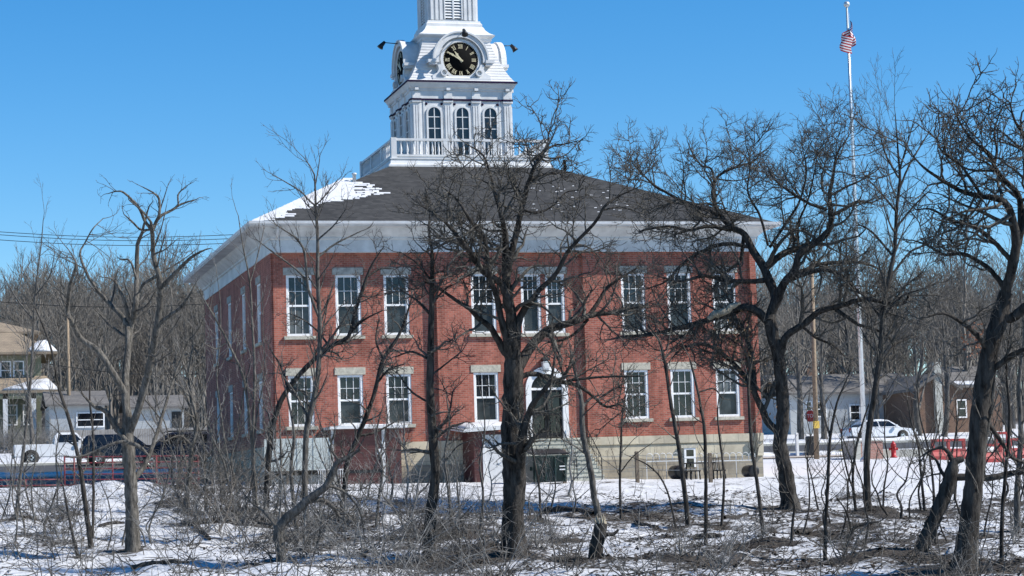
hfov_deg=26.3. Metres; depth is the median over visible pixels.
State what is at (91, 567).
shrub
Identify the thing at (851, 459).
sapling
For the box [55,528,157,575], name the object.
shrub
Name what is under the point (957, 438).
sapling
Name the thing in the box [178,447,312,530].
shrub
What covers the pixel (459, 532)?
shrub
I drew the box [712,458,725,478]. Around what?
patio chair
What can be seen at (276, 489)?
sapling
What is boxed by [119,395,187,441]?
garage
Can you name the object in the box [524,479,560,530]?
sapling
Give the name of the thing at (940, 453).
sapling
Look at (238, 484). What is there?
shrub
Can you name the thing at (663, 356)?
sapling
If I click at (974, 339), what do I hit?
clinging leaves
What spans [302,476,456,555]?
shrub
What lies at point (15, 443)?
hedge shrub
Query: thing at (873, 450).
brick planter wall
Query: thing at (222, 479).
shrub
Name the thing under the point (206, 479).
sapling
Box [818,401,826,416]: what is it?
window
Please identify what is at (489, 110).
arched window
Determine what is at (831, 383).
house
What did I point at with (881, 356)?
slender tree
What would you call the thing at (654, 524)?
shrub
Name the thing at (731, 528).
shrub
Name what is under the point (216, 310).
window
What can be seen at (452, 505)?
shrub
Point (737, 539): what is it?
shrub
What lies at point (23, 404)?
window
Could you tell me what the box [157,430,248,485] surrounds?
shrub
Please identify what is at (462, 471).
sapling
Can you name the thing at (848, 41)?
flag
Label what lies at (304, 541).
shrub
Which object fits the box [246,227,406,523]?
leaning tree
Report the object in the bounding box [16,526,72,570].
shrub
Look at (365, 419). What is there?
leaning tree
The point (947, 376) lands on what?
bare tree
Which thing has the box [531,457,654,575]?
shrub
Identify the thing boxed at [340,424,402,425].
roof snow
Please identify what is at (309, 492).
sapling
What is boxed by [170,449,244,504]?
shrub
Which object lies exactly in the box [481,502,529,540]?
sapling
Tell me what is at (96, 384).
bare tree
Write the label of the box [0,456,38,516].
shrub
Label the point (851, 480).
sapling
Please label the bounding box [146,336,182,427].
bare tree
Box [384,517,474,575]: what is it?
shrub
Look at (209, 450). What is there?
shrub
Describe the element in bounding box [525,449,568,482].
transformer
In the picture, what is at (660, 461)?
hoop edging
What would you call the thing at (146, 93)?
sky
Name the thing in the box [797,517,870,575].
shrub
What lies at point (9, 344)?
house
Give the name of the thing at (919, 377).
bare tree
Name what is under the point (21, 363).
window
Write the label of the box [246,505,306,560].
shrub
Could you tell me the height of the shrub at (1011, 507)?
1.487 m
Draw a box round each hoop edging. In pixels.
[646,453,677,478]
[697,452,754,478]
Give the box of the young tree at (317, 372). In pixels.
[242,122,376,532]
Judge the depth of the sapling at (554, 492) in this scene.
74.75 m
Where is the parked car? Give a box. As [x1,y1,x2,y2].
[839,419,917,438]
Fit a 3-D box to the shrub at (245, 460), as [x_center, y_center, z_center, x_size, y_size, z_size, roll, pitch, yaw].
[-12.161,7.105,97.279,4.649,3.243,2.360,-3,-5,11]
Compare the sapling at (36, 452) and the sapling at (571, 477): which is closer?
the sapling at (36, 452)
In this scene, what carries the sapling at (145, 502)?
on the ground
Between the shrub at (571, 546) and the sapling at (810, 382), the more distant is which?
the sapling at (810, 382)
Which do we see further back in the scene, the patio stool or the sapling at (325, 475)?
the patio stool
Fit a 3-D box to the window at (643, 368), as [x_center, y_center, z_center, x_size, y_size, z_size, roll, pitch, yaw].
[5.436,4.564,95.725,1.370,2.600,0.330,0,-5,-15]
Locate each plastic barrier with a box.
[930,438,966,459]
[986,444,1004,462]
[993,432,1006,455]
[1009,438,1023,458]
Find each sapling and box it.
[0,173,66,518]
[0,355,29,517]
[1,360,39,546]
[3,375,59,523]
[7,442,46,534]
[21,424,79,536]
[22,284,118,547]
[23,412,50,517]
[25,325,79,507]
[50,455,80,557]
[79,424,123,549]
[94,410,159,545]
[104,459,164,545]
[135,447,169,543]
[143,395,198,503]
[145,452,199,535]
[146,359,191,482]
[153,354,218,512]
[155,362,202,475]
[159,270,223,487]
[164,351,226,510]
[167,414,199,507]
[171,371,200,466]
[188,323,237,513]
[189,251,263,519]
[195,393,238,521]
[200,243,241,488]
[215,340,263,506]
[216,178,268,511]
[233,267,290,523]
[240,379,282,483]
[247,321,292,511]
[251,399,306,520]
[260,332,306,516]
[266,449,300,534]
[274,434,316,522]
[277,345,306,533]
[278,451,330,550]
[288,375,333,497]
[301,395,357,517]
[306,382,350,491]
[310,433,350,516]
[320,453,361,545]
[348,460,385,548]
[350,433,419,546]
[351,341,399,498]
[355,416,416,534]
[355,450,385,537]
[367,382,401,526]
[368,407,401,499]
[378,339,427,502]
[391,402,440,539]
[419,425,456,493]
[424,466,469,547]
[434,375,480,526]
[438,447,469,509]
[441,441,492,533]
[441,458,472,525]
[449,431,480,521]
[469,368,499,532]
[472,431,501,507]
[476,493,500,548]
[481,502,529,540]
[523,402,560,520]
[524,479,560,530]
[526,443,560,506]
[526,445,545,515]
[542,464,577,507]
[544,308,610,516]
[553,438,607,512]
[561,397,595,496]
[591,359,663,519]
[618,447,676,528]
[630,273,699,524]
[676,337,737,544]
[701,373,733,525]
[735,303,772,533]
[761,412,798,541]
[790,368,839,534]
[791,402,835,509]
[802,429,835,522]
[805,323,873,559]
[814,459,850,526]
[818,434,860,539]
[821,381,869,496]
[829,477,892,552]
[833,380,880,510]
[838,404,890,544]
[863,341,911,506]
[868,439,904,514]
[872,429,927,518]
[892,376,934,510]
[894,364,943,510]
[895,360,949,504]
[895,381,946,517]
[897,415,946,540]
[923,353,965,544]
[929,365,974,499]
[936,360,968,515]
[955,282,1020,565]
[960,401,1015,535]
[961,283,1023,561]
[982,250,1023,533]
[985,390,1009,471]
[987,430,1009,498]
[989,359,1023,496]
[999,320,1023,501]
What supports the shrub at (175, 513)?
on the ground
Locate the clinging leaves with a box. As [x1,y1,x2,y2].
[952,320,983,360]
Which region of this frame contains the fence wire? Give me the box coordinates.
[541,454,710,469]
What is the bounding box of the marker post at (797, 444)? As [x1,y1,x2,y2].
[795,433,798,455]
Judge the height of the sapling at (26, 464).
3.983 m
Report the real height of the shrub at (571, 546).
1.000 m
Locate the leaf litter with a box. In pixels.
[0,486,1023,575]
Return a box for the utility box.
[805,436,813,455]
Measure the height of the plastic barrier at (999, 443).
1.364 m
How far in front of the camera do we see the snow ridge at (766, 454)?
115.53 m
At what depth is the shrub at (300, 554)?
55.75 m
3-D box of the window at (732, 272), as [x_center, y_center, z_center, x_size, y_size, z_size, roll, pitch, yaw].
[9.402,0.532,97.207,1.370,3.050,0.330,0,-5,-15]
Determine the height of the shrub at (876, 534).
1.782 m
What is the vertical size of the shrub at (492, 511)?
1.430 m
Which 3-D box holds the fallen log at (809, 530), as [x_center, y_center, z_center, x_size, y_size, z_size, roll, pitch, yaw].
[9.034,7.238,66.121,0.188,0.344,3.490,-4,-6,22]
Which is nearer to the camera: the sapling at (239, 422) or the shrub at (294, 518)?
the shrub at (294, 518)
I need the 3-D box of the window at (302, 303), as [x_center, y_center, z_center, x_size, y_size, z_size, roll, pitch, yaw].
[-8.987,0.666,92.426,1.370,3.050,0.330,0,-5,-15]
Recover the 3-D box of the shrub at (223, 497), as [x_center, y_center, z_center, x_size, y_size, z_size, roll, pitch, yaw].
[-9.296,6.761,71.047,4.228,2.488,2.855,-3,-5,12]
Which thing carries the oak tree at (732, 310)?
on the ground
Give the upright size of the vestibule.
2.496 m
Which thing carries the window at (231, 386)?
in the courthouse
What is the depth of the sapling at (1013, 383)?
75.78 m
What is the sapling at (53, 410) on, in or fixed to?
on the ground
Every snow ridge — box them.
[0,435,1015,463]
[0,446,1017,476]
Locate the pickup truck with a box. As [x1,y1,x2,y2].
[11,433,82,462]
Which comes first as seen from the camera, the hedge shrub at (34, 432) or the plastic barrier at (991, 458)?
the plastic barrier at (991, 458)
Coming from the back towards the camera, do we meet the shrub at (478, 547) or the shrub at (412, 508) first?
the shrub at (412, 508)
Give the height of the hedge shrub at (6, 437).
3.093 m
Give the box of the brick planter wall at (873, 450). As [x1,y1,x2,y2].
[842,440,883,459]
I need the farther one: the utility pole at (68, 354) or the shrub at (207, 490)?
the utility pole at (68, 354)
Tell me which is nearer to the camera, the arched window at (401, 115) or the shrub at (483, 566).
the shrub at (483, 566)
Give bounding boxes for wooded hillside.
[0,227,224,433]
[755,203,1023,428]
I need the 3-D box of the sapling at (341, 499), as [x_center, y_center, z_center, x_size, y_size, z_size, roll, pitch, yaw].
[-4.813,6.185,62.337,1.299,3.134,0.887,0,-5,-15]
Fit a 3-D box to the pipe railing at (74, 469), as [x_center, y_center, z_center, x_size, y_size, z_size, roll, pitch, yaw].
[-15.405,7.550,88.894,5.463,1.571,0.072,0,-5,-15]
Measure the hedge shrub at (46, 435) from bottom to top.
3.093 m
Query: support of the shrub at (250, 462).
on the ground
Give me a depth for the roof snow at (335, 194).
95.95 m
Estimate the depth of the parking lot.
104.17 m
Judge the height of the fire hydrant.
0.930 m
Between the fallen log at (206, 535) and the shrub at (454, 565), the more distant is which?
the fallen log at (206, 535)
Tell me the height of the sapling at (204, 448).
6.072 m
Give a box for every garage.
[40,391,108,443]
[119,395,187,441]
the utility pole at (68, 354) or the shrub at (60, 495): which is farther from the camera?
the utility pole at (68, 354)
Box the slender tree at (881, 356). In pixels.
[833,48,947,511]
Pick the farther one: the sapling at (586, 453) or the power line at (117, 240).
the power line at (117, 240)
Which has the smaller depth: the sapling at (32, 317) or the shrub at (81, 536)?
the shrub at (81, 536)
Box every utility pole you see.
[66,317,70,394]
[809,263,819,458]
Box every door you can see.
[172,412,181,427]
[482,434,502,481]
[525,367,569,438]
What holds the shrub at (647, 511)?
on the ground
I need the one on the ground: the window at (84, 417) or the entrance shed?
the entrance shed
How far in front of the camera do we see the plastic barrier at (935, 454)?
116.23 m
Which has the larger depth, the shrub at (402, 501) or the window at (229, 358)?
the window at (229, 358)
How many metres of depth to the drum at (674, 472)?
93.63 m
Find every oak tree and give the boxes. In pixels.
[380,79,688,557]
[589,83,976,509]
[839,51,1023,571]
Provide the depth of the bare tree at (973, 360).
181.22 m
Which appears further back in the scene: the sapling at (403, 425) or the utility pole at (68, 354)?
the utility pole at (68, 354)
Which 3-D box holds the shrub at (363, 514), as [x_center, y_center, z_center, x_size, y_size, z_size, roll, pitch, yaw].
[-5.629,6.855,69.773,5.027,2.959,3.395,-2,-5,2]
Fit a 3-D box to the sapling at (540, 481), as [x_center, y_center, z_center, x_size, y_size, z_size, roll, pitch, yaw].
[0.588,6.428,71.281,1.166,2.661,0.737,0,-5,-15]
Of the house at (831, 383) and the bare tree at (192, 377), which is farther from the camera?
the bare tree at (192, 377)
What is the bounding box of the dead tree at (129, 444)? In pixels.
[29,174,227,552]
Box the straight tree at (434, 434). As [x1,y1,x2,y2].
[371,174,479,560]
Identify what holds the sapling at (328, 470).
on the ground
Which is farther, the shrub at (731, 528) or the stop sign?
the stop sign
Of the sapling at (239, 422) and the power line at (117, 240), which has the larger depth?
the power line at (117, 240)
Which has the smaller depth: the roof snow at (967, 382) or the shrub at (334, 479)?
the shrub at (334, 479)
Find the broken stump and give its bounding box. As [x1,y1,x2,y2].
[588,514,618,558]
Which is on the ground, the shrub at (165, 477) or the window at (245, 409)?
the shrub at (165, 477)
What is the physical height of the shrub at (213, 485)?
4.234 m
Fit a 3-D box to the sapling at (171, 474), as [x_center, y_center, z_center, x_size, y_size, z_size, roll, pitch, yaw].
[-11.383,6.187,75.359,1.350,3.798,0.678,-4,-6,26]
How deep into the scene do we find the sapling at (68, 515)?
59.73 m
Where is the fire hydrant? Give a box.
[889,441,897,457]
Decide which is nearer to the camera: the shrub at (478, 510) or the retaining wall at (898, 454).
the shrub at (478, 510)
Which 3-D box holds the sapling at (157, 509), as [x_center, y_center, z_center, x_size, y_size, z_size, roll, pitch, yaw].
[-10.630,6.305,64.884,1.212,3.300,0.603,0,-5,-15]
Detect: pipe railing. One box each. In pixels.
[0,479,62,486]
[64,455,198,485]
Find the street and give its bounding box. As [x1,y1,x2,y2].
[0,440,1017,472]
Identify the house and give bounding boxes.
[0,322,57,446]
[760,365,906,434]
[879,362,1002,433]
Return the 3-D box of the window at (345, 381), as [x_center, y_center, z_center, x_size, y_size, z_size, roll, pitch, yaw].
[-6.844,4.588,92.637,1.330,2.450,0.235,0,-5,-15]
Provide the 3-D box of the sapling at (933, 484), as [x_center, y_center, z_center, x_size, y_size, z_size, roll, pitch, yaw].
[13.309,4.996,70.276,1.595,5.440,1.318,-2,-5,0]
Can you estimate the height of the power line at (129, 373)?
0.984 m
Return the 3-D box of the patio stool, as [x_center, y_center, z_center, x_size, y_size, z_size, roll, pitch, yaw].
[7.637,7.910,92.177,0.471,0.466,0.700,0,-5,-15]
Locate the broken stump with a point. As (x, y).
(594, 542)
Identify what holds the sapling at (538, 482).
on the ground
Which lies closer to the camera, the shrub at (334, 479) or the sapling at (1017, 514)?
the sapling at (1017, 514)
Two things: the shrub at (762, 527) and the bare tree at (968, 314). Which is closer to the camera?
the shrub at (762, 527)
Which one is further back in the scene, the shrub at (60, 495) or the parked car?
the parked car
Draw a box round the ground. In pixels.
[0,367,1023,575]
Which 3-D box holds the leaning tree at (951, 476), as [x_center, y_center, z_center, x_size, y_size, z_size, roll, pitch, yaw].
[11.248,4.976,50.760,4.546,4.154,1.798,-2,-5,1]
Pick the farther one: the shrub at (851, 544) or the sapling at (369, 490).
the sapling at (369, 490)
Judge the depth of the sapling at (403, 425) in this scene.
78.22 m
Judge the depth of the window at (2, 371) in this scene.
165.08 m
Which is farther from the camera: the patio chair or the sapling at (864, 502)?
the patio chair
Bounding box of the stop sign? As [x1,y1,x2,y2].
[805,410,812,433]
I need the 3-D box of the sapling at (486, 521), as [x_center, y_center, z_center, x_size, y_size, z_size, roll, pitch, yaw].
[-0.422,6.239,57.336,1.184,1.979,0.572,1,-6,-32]
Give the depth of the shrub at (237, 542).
60.20 m
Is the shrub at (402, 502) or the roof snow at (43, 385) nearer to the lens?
the shrub at (402, 502)
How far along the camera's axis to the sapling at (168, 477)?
77.48 m
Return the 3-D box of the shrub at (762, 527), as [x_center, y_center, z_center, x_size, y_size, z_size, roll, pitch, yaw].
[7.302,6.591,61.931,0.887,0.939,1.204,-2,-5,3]
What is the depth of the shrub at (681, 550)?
52.31 m
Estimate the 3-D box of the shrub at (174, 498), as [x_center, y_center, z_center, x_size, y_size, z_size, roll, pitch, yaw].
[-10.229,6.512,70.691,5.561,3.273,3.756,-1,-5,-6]
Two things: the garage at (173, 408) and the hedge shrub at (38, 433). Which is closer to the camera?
the hedge shrub at (38, 433)
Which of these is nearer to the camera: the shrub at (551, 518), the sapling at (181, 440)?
the shrub at (551, 518)
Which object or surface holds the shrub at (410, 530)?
on the ground
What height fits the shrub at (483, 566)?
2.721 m
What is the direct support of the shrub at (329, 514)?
on the ground
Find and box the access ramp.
[258,438,343,484]
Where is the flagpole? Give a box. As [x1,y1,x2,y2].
[843,1,865,461]
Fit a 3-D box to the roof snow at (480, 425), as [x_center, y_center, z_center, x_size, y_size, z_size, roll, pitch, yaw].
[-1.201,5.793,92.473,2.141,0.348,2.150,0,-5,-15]
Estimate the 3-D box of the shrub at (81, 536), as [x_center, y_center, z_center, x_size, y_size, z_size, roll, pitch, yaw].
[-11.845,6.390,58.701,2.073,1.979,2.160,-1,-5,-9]
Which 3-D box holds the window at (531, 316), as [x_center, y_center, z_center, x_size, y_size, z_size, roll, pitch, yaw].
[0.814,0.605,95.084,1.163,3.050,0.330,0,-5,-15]
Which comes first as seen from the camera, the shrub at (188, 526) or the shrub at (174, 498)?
the shrub at (188, 526)
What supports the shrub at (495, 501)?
on the ground
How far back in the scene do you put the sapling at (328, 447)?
72.23 m
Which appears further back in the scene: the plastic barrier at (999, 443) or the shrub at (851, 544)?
the plastic barrier at (999, 443)
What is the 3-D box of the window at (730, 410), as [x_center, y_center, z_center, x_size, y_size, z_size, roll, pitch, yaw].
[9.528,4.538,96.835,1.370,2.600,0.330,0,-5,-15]
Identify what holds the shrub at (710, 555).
on the ground
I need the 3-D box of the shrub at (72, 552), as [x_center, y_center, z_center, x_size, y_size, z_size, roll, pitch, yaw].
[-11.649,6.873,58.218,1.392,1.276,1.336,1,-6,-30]
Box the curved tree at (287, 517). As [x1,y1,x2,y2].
[236,412,394,562]
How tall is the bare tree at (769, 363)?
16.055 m
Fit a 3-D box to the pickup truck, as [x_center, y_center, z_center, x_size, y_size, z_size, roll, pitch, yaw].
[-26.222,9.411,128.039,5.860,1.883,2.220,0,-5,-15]
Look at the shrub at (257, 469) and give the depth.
81.22 m
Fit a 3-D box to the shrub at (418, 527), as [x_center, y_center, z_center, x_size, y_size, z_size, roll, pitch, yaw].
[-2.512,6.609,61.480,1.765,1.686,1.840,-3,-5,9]
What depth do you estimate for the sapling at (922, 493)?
74.22 m
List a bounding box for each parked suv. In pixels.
[79,434,150,465]
[135,430,207,466]
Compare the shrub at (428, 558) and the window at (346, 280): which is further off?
the window at (346, 280)
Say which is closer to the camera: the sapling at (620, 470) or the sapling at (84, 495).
the sapling at (84, 495)
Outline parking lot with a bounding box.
[0,474,216,484]
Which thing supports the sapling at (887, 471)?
on the ground
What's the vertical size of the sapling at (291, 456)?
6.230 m
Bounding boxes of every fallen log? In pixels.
[99,521,124,526]
[131,560,188,569]
[183,521,210,540]
[543,505,593,513]
[634,519,658,528]
[694,533,721,539]
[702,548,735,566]
[724,512,748,518]
[796,521,822,533]
[878,538,912,549]
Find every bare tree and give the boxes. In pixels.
[0,312,66,444]
[38,301,89,390]
[69,298,134,407]
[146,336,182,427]
[159,281,205,427]
[755,217,816,397]
[762,249,850,438]
[778,279,876,438]
[785,226,912,373]
[826,210,937,372]
[844,275,919,437]
[852,257,960,435]
[910,279,992,436]
[936,215,1006,365]
[954,269,1023,436]
[955,253,1023,434]
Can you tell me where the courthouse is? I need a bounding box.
[183,0,780,482]
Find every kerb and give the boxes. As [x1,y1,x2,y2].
[0,437,1016,465]
[22,445,1017,473]
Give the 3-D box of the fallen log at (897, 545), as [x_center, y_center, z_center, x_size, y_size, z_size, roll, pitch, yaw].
[9.735,6.504,55.378,0.120,0.215,9.600,-3,-5,14]
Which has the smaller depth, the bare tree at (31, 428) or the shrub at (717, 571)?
the shrub at (717, 571)
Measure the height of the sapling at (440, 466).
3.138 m
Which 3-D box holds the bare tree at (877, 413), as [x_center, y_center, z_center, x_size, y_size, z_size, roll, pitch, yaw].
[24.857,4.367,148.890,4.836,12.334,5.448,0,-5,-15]
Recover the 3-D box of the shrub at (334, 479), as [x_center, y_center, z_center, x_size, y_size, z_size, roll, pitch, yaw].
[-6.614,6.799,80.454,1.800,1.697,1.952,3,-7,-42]
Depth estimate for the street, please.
126.38 m
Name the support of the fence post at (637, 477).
on the ground
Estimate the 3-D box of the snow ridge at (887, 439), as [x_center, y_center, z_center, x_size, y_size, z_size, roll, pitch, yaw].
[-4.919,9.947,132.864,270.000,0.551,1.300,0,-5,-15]
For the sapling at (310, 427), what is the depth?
77.73 m
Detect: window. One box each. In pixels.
[0,361,10,376]
[8,404,17,425]
[13,361,23,376]
[23,404,28,424]
[76,412,104,427]
[213,304,218,366]
[215,390,220,443]
[226,295,231,360]
[228,385,233,440]
[240,286,246,354]
[242,381,247,436]
[255,275,261,346]
[257,373,263,433]
[283,268,315,339]
[286,368,318,429]
[332,267,364,338]
[334,367,365,424]
[380,267,413,338]
[384,366,415,427]
[393,119,397,153]
[399,114,403,153]
[405,109,410,153]
[426,105,442,154]
[454,106,471,154]
[468,266,500,336]
[470,365,500,422]
[482,106,499,154]
[518,267,541,336]
[542,267,569,336]
[618,266,646,334]
[621,362,652,421]
[664,266,692,334]
[667,362,698,420]
[680,444,698,466]
[709,266,738,333]
[713,361,743,419]
[805,401,811,410]
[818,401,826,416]
[849,404,860,420]
[956,399,966,417]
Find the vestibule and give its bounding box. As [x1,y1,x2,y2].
[323,425,407,483]
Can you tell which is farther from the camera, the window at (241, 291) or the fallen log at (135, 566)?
the window at (241, 291)
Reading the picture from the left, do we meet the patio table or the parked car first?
the patio table
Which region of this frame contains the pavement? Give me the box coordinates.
[1,450,992,477]
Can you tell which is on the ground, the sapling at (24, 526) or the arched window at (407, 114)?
the sapling at (24, 526)
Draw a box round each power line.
[4,240,222,245]
[4,302,200,306]
[5,232,232,237]
[6,235,228,240]
[50,364,205,374]
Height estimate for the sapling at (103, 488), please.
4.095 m
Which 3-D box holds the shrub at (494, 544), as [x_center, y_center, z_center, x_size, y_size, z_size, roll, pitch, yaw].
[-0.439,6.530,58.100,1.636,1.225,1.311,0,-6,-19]
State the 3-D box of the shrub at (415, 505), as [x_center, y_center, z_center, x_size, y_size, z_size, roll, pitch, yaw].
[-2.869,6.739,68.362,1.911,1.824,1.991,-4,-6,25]
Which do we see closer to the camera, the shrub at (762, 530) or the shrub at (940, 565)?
the shrub at (940, 565)
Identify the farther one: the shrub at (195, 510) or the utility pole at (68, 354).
the utility pole at (68, 354)
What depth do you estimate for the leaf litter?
57.91 m
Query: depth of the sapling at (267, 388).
74.24 m
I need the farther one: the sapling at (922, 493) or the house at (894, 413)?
the house at (894, 413)
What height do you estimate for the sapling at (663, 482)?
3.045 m
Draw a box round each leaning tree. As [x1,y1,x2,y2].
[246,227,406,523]
[330,272,445,520]
[904,414,1023,551]
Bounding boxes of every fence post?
[634,451,639,482]
[707,453,712,482]
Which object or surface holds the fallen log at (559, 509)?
on the ground
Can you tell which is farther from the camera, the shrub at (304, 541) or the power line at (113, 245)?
the power line at (113, 245)
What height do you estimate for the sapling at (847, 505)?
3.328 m
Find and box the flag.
[839,21,855,53]
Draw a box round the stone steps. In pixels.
[525,417,603,481]
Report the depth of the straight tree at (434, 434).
54.94 m
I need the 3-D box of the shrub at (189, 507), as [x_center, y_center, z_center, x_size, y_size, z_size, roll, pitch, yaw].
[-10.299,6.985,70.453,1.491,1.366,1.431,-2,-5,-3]
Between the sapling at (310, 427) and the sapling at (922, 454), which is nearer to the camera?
the sapling at (922, 454)
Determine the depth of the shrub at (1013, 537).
53.08 m
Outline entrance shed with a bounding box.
[450,427,502,482]
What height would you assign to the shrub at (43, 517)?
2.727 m
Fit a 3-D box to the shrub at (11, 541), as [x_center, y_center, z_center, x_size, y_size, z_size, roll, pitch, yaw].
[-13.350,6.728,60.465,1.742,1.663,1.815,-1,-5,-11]
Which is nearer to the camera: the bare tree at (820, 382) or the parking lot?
the parking lot
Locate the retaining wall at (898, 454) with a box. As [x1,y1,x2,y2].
[883,449,930,456]
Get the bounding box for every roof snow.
[3,378,56,389]
[29,340,56,351]
[252,178,627,220]
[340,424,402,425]
[457,421,501,428]
[954,381,973,384]
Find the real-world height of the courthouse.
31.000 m
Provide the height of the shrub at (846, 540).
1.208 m
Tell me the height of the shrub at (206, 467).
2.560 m
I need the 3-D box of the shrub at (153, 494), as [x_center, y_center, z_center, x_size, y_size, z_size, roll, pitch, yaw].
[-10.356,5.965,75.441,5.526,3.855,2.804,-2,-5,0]
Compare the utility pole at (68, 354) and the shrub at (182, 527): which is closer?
the shrub at (182, 527)
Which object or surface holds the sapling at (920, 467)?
on the ground
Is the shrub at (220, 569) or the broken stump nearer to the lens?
the shrub at (220, 569)
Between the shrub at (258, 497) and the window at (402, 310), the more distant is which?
the window at (402, 310)
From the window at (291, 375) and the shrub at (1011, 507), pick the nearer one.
the shrub at (1011, 507)
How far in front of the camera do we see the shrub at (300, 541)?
59.57 m
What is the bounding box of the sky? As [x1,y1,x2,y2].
[0,0,1023,387]
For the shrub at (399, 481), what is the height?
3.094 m
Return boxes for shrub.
[0,418,23,453]
[0,418,28,452]
[0,419,53,451]
[0,427,19,444]
[0,447,120,517]
[0,448,141,515]
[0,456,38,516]
[0,459,88,542]
[0,460,76,562]
[0,466,53,521]
[0,470,98,545]
[0,503,60,558]
[5,421,60,444]
[9,469,68,521]
[9,489,154,560]
[11,416,60,449]
[13,418,76,444]
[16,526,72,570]
[27,419,63,443]
[29,481,82,533]
[31,494,106,560]
[38,551,116,575]
[43,525,93,567]
[54,485,108,533]
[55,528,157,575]
[62,466,114,513]
[73,532,144,575]
[102,487,360,575]
[107,456,249,526]
[112,453,247,497]
[138,405,283,514]
[139,414,214,505]
[140,478,212,535]
[142,467,256,534]
[144,495,212,546]
[151,400,321,533]
[152,489,220,546]
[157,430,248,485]
[160,419,214,498]
[160,470,294,520]
[161,436,242,494]
[163,511,246,575]
[166,481,285,540]
[167,445,249,520]
[168,448,346,553]
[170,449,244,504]
[170,484,215,524]
[173,473,212,504]
[176,433,313,517]
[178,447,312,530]
[179,430,309,543]
[180,442,258,514]
[181,446,319,523]
[182,419,300,510]
[191,430,310,484]
[195,422,240,472]
[201,413,250,478]
[201,417,265,483]
[213,401,314,482]
[213,475,263,519]
[218,446,322,502]
[220,432,288,513]
[223,480,261,521]
[225,433,289,489]
[229,477,342,551]
[236,463,345,560]
[239,465,370,549]
[241,470,339,548]
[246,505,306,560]
[249,496,381,575]
[254,455,406,530]
[285,451,465,555]
[285,500,469,575]
[288,451,370,518]
[290,470,515,575]
[291,461,498,565]
[291,476,373,544]
[293,492,353,535]
[298,491,424,567]
[299,457,340,504]
[299,491,332,529]
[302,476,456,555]
[318,451,364,494]
[320,461,409,512]
[320,469,358,499]
[330,489,372,522]
[336,440,429,507]
[347,526,433,575]
[351,481,550,575]
[365,505,407,537]
[373,471,478,534]
[374,464,471,537]
[376,471,424,530]
[383,481,573,575]
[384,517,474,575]
[385,481,412,510]
[385,532,449,575]
[387,496,451,548]
[389,483,456,538]
[390,483,439,524]
[393,517,451,566]
[408,512,462,551]
[412,475,494,536]
[421,473,536,566]
[424,513,494,569]
[436,503,531,575]
[455,534,489,560]
[460,494,483,528]
[469,498,492,517]
[475,485,524,524]
[483,513,498,547]
[484,481,502,512]
[485,512,543,549]
[499,503,547,549]
[501,494,556,537]
[528,493,569,533]
[529,509,555,543]
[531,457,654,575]
[536,514,555,544]
[543,524,585,556]
[555,519,576,542]
[572,472,778,575]
[601,506,685,575]
[639,496,658,515]
[645,514,690,556]
[646,515,662,530]
[663,512,696,537]
[667,506,717,547]
[673,512,721,559]
[694,517,746,570]
[703,499,764,548]
[717,491,735,514]
[725,526,754,546]
[742,505,782,543]
[742,514,770,540]
[750,476,807,523]
[756,507,783,535]
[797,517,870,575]
[820,511,876,557]
[827,513,886,561]
[831,485,885,526]
[855,487,1023,575]
[858,479,930,542]
[896,502,1007,575]
[899,531,924,558]
[927,493,1023,575]
[941,486,1022,550]
[982,466,1023,524]
[997,482,1023,522]
[999,498,1023,542]
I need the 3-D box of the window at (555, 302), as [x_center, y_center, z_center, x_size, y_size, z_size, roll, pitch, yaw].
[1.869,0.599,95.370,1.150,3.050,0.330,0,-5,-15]
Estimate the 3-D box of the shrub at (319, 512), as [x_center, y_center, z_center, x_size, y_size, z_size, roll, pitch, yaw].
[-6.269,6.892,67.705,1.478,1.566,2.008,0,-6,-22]
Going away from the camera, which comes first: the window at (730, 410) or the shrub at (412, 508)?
the shrub at (412, 508)
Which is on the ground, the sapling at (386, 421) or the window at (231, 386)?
the sapling at (386, 421)
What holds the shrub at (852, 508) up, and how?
on the ground
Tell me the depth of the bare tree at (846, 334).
178.32 m
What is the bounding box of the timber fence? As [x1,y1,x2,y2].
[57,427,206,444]
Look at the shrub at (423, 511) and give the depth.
64.95 m
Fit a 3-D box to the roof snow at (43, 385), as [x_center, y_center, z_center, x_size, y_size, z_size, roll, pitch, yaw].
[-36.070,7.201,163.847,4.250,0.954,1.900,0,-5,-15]
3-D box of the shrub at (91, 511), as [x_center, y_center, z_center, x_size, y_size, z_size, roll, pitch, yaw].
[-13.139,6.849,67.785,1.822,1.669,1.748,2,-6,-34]
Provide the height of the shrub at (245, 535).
3.512 m
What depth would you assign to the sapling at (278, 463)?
65.23 m
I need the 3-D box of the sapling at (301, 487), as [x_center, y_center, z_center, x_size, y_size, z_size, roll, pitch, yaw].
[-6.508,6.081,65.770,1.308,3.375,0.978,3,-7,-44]
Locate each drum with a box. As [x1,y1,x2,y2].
[668,465,685,478]
[741,465,758,476]
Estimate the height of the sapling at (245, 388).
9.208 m
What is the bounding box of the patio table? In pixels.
[684,462,714,478]
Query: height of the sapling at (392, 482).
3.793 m
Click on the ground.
(649, 487)
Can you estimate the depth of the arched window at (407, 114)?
104.29 m
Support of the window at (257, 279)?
in the courthouse
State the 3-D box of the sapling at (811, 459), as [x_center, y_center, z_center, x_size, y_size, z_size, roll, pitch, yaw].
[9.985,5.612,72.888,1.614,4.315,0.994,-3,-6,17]
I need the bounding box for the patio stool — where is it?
[686,470,700,479]

